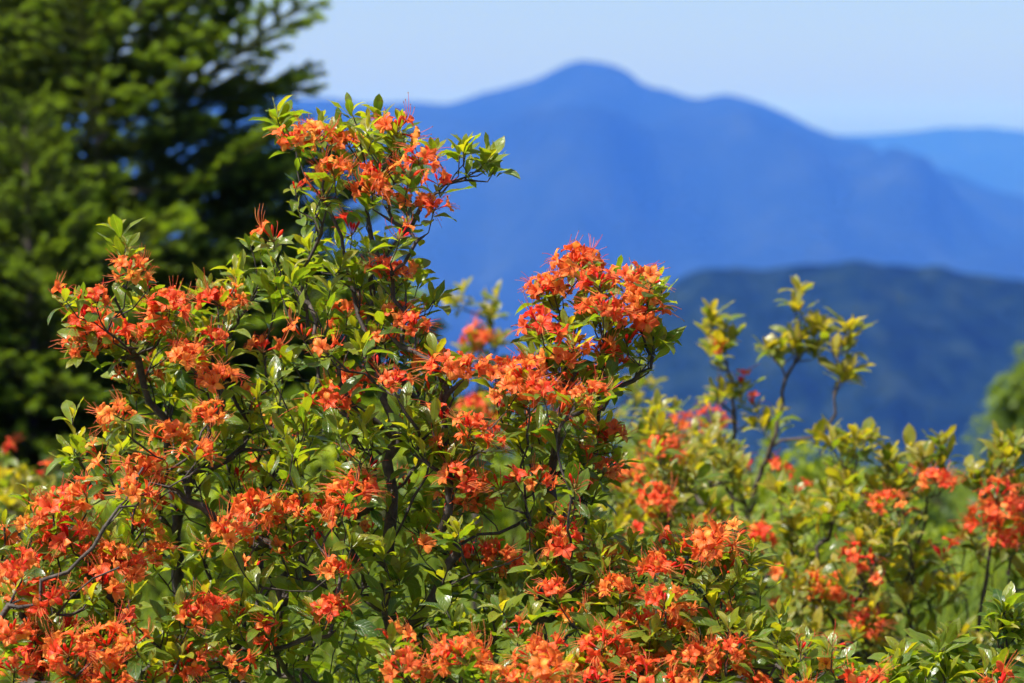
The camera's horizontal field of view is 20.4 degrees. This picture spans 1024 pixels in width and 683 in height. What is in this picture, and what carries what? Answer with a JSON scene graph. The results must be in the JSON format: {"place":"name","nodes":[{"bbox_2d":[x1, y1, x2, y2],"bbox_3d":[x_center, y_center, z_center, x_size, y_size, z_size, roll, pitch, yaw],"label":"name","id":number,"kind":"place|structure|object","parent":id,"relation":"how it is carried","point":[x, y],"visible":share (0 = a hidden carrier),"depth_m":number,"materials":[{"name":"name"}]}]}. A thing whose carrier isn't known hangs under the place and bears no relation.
{"place":"outdoors","nodes":[
{"label":"outdoors","id":0,"kind":"place"},
{"bbox_2d":[0,454,1023,682],"bbox_3d":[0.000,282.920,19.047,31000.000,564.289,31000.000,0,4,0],"label":"ground","id":1,"kind":"structure","parent":0,"point":[363,659],"depth_m":8.19,"materials":[{"name":"green plant"}]},
{"bbox_2d":[0,321,51,491],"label":"fir tree","id":2,"kind":"object","parent":1,"relation":"on","point":[26,330],"visible":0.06,"depth_m":12.05,"materials":[{"name":"green plant"}]},
{"bbox_2d":[0,431,114,681],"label":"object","id":3,"kind":"object","parent":1,"relation":"on","point":[11,505],"visible":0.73,"depth_m":7.30,"materials":[{"name":"green plant"}]},
{"bbox_2d":[0,448,117,582],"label":"leafy shrub","id":4,"kind":"object","parent":1,"relation":"on","point":[46,456],"visible":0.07,"depth_m":10.99,"materials":[{"name":"green plant"}]},
{"bbox_2d":[0,431,225,682],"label":"flame azalea","id":5,"kind":"object","parent":1,"relation":"on","point":[104,560],"visible":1,"depth_m":4.25,"materials":[{"name":"orange plant"}]},
{"bbox_2d":[0,80,233,584],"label":"young fir","id":6,"kind":"object","parent":1,"relation":"on","point":[27,408],"visible":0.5,"depth_m":12.09,"materials":[{"name":"green plant"}]},
{"bbox_2d":[21,422,308,603],"bbox_3d":[-1.095,0.631,9.596,0.988,0.735,0.988,-3,5,-41],"label":"leafy shrub","id":7,"kind":"object","parent":1,"relation":"on","point":[191,512],"visible":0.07,"depth_m":9.39,"materials":[{"name":"green plant"}]},
{"bbox_2d":[0,0,332,396],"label":"fir tree","id":8,"kind":"object","parent":1,"relation":"on","point":[124,133],"visible":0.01,"depth_m":16.90,"materials":[{"name":"green plant"}]},
{"bbox_2d":[0,214,341,682],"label":"flame azalea","id":9,"kind":"object","parent":1,"relation":"on","point":[209,603],"visible":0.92,"depth_m":4.53,"materials":[{"name":"green plant"}]},
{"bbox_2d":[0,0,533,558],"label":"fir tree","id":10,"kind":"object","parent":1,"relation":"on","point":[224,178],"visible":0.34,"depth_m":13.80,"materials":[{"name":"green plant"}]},
{"bbox_2d":[168,403,426,604],"bbox_3d":[-0.695,0.587,9.587,0.884,0.803,0.897,-3,5,-34],"label":"leafy shrub","id":11,"kind":"object","parent":1,"relation":"on","point":[313,465],"visible":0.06,"depth_m":9.53,"materials":[{"name":"green plant"}]},
{"bbox_2d":[181,193,500,509],"bbox_3d":[-1.709,0.246,18.143,3.289,2.578,3.073,3,5,40],"label":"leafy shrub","id":12,"kind":"object","parent":1,"relation":"on","point":[213,238],"visible":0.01,"depth_m":17.81,"materials":[{"name":"green plant"}]},
{"bbox_2d":[198,92,562,682],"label":"flame azalea","id":13,"kind":"object","parent":1,"relation":"on","point":[418,422],"visible":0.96,"depth_m":4.45,"materials":[{"name":"green plant"}]},
{"bbox_2d":[363,605,588,682],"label":"flame azalea","id":14,"kind":"object","parent":1,"relation":"on","point":[537,659],"visible":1,"depth_m":4.02,"materials":[{"name":"orange plant"}]},
{"bbox_2d":[323,391,646,569],"bbox_3d":[-0.064,0.591,10.593,1.121,0.836,1.038,2,4,28],"label":"leafy shrub","id":15,"kind":"object","parent":1,"relation":"on","point":[500,462],"visible":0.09,"depth_m":10.51,"materials":[{"name":"green plant"}]},
{"bbox_2d":[414,276,667,608],"bbox_3d":[0.125,0.389,7.753,0.461,1.148,0.986,3,5,41],"label":"flame azalea","id":16,"kind":"object","parent":1,"relation":"on","point":[478,338],"visible":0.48,"depth_m":7.60,"materials":[{"name":"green plant"}]},
{"bbox_2d":[474,230,685,648],"bbox_3d":[0.105,0.500,4.474,0.333,1.347,0.618,0,4,0],"label":"flame azalea","id":17,"kind":"object","parent":1,"relation":"on","point":[598,306],"visible":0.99,"depth_m":4.41,"materials":[{"name":"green plant"}]},
{"bbox_2d":[541,408,762,584],"bbox_3d":[0.475,0.615,10.059,0.803,0.783,0.618,0,4,0],"label":"leafy shrub","id":18,"kind":"object","parent":1,"relation":"on","point":[694,502],"visible":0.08,"depth_m":10.02,"materials":[{"name":"green plant"}]},
{"bbox_2d":[594,388,740,619],"bbox_3d":[0.311,0.589,5.926,0.325,0.974,0.529,0,4,0],"label":"flame azalea","id":19,"kind":"object","parent":1,"relation":"on","point":[661,499],"visible":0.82,"depth_m":5.86,"materials":[{"name":"green plant"}]},
{"bbox_2d":[523,513,900,682],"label":"flame azalea","id":20,"kind":"object","parent":1,"relation":"on","point":[626,640],"visible":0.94,"depth_m":4.27,"materials":[{"name":"orange plant"}]},
{"bbox_2d":[607,274,875,682],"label":"flame azalea","id":21,"kind":"object","parent":1,"relation":"on","point":[719,342],"visible":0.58,"depth_m":6.50,"materials":[{"name":"green plant"}]},
{"bbox_2d":[634,415,865,553],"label":"leafy shrub","id":22,"kind":"object","parent":1,"relation":"on","point":[807,470],"visible":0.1,"depth_m":11.40,"materials":[{"name":"green plant"}]},
{"bbox_2d":[738,440,884,550],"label":"leafy shrub","id":23,"kind":"object","parent":1,"relation":"on","point":[860,467],"visible":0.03,"depth_m":12.56,"materials":[{"name":"green plant"}]},
{"bbox_2d":[710,474,947,607],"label":"leafy shrub","id":24,"kind":"object","parent":1,"relation":"on","point":[943,531],"visible":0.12,"depth_m":8.95,"materials":[{"name":"green plant"}]},
{"bbox_2d":[741,413,967,682],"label":"flame azalea","id":25,"kind":"object","parent":1,"relation":"on","point":[817,584],"visible":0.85,"depth_m":6.01,"materials":[{"name":"green plant"}]},
{"bbox_2d":[866,443,982,544],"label":"leafy shrub","id":26,"kind":"object","parent":1,"relation":"on","point":[937,514],"visible":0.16,"depth_m":13.98,"materials":[{"name":"green plant"}]},
{"bbox_2d":[843,581,1023,682],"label":"flame azalea","id":27,"kind":"object","parent":1,"relation":"on","point":[947,661],"visible":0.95,"depth_m":4.44,"materials":[{"name":"green plant"}]},
{"bbox_2d":[852,522,1021,615],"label":"leafy shrub","id":28,"kind":"object","parent":1,"relation":"on","point":[984,563],"visible":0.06,"depth_m":9.44,"materials":[{"name":"green plant"}]},
{"bbox_2d":[905,420,1023,682],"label":"flame azalea","id":29,"kind":"object","parent":1,"relation":"on","point":[1006,501],"visible":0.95,"depth_m":6.00,"materials":[{"name":"green plant"}]},
{"bbox_2d":[962,343,1023,472],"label":"broadleaf tree","id":30,"kind":"object","parent":1,"relation":"on","point":[1008,412],"visible":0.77,"depth_m":26.88,"materials":[{"name":"green plant"}]},
{"bbox_2d":[977,524,1023,589],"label":"leafy shrub","id":31,"kind":"object","parent":1,"relation":"on","point":[981,534],"visible":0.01,"depth_m":10.59,"materials":[{"name":"green plant"}]},
{"bbox_2d":[3,60,1023,395],"bbox_3d":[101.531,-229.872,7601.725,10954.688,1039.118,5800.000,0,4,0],"label":"peaked mountain","id":32,"kind":"structure","parent":0,"point":[627,164],"depth_m":6450.96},
{"bbox_2d":[62,0,1023,134],"label":"sky","id":33,"kind":"structure","parent":0,"point":[835,67],"materials":[{"name":"blue"}]},
{"bbox_2d":[460,260,1023,479],"bbox_3d":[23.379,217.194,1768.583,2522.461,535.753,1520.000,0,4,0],"label":"wooded ridge","id":34,"kind":"structure","parent":0,"point":[936,345],"depth_m":1667.82,"materials":[{"name":"blue plant"}]},
{"bbox_2d":[834,127,1023,196],"bbox_3d":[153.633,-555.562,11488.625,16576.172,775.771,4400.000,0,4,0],"label":"distant hills","id":35,"kind":"structure","parent":0,"point":[991,157],"depth_m":11190.79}
]}

